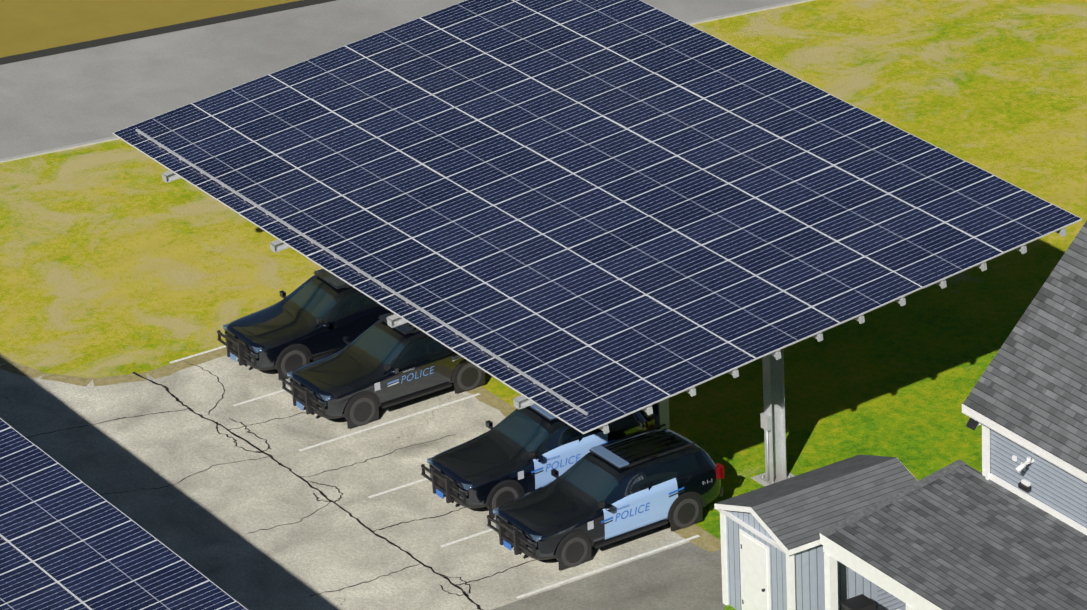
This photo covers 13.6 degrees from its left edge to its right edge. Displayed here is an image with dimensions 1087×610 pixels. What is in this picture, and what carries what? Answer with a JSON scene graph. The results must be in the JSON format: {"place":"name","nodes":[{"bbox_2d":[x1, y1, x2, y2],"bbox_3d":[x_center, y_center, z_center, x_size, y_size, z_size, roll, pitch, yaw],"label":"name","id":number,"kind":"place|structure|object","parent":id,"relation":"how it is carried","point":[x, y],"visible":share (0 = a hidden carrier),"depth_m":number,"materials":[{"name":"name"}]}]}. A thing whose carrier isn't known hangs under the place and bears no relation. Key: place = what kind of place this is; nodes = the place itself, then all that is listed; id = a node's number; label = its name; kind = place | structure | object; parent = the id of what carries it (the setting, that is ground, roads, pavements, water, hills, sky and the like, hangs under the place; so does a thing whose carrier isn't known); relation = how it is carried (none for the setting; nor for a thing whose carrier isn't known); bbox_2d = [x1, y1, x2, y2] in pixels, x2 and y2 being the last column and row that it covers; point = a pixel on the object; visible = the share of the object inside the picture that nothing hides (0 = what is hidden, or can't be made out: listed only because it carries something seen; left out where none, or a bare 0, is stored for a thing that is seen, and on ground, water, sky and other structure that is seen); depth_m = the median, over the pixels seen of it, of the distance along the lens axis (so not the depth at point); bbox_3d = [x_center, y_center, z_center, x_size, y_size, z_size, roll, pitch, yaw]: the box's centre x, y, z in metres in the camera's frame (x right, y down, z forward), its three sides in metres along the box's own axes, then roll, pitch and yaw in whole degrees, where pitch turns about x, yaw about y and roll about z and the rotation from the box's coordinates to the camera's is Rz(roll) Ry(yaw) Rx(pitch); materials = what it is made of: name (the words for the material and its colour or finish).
{"place":"outdoors","nodes":[
{"label":"outdoors","id":0,"kind":"place"},
{"bbox_2d":[0,418,247,609],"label":"solar panels","id":1,"kind":"object","parent":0,"point":[69,540],"visible":1,"depth_m":90.89,"materials":[{"name":"blue glass"}]},
{"bbox_2d":[0,355,725,609],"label":"parking asphalt","id":2,"kind":"structure","parent":0,"point":[205,522],"depth_m":104.75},
{"bbox_2d":[26,360,536,609],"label":"crack sealant","id":3,"kind":"object","parent":2,"relation":"on","point":[325,496],"visible":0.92,"depth_m":105.66,"materials":[{"name":"black"}]},
{"bbox_2d":[217,269,391,379],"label":"police suv","id":4,"kind":"object","parent":2,"relation":"on","point":[320,313],"visible":0.6,"depth_m":111.02,"materials":[{"name":"black paint"}]},
{"bbox_2d":[0,347,720,552],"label":"dirt verge","id":5,"kind":"object","parent":2,"relation":"on","point":[708,542],"depth_m":111.21,"materials":[{"name":"brown soil"}]},
{"bbox_2d":[281,313,484,428],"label":"police suv","id":6,"kind":"object","parent":2,"relation":"on","point":[360,379],"visible":0.81,"depth_m":108.51,"materials":[{"name":"black paint"}]},
{"bbox_2d":[169,346,699,598],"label":"stall lines","id":7,"kind":"object","parent":2,"relation":"on","point":[489,530],"visible":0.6,"depth_m":105.15,"materials":[{"name":"paint"}]},
{"bbox_2d":[421,404,654,517],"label":"police suv","id":8,"kind":"object","parent":2,"relation":"on","point":[516,453],"visible":0.65,"depth_m":103.86,"materials":[{"name":"black paint"}]},
{"bbox_2d":[487,424,723,569],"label":"police suv","id":9,"kind":"object","parent":2,"relation":"on","point":[598,496],"visible":1,"depth_m":101.75,"materials":[{"name":"black paint"}]},
{"bbox_2d":[0,0,813,162],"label":"road","id":10,"kind":"structure","parent":0,"point":[63,98],"depth_m":130.55,"materials":[{"name":"grey asphalt"}]},
{"bbox_2d":[0,0,1086,609],"bbox_3d":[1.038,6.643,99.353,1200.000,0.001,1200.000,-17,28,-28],"label":"ground grass","id":11,"kind":"structure","parent":0,"point":[120,258],"depth_m":118.33,"materials":[{"name":"green plant"}]},
{"bbox_2d":[135,129,1065,485],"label":"carport frame","id":12,"kind":"object","parent":11,"relation":"on","point":[773,419],"visible":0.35,"depth_m":103.97,"materials":[{"name":"grey metal"}]},
{"bbox_2d":[113,0,1081,433],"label":"solar panels","id":13,"kind":"object","parent":12,"relation":"on","point":[601,212],"visible":1,"depth_m":107.79,"materials":[{"name":"blue glass"}]},
{"bbox_2d":[651,398,669,429],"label":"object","id":14,"kind":"object","parent":11,"relation":"on","point":[660,415],"visible":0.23,"depth_m":105.26,"materials":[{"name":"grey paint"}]},
{"bbox_2d":[714,454,917,609],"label":"shed","id":15,"kind":"structure","parent":11,"relation":"on","point":[772,555],"depth_m":97.72,"materials":[{"name":"grey wood"}]},
{"bbox_2d":[819,221,1086,609],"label":"house","id":16,"kind":"structure","parent":0,"point":[1006,529],"depth_m":95.55,"materials":[{"name":"grey"}]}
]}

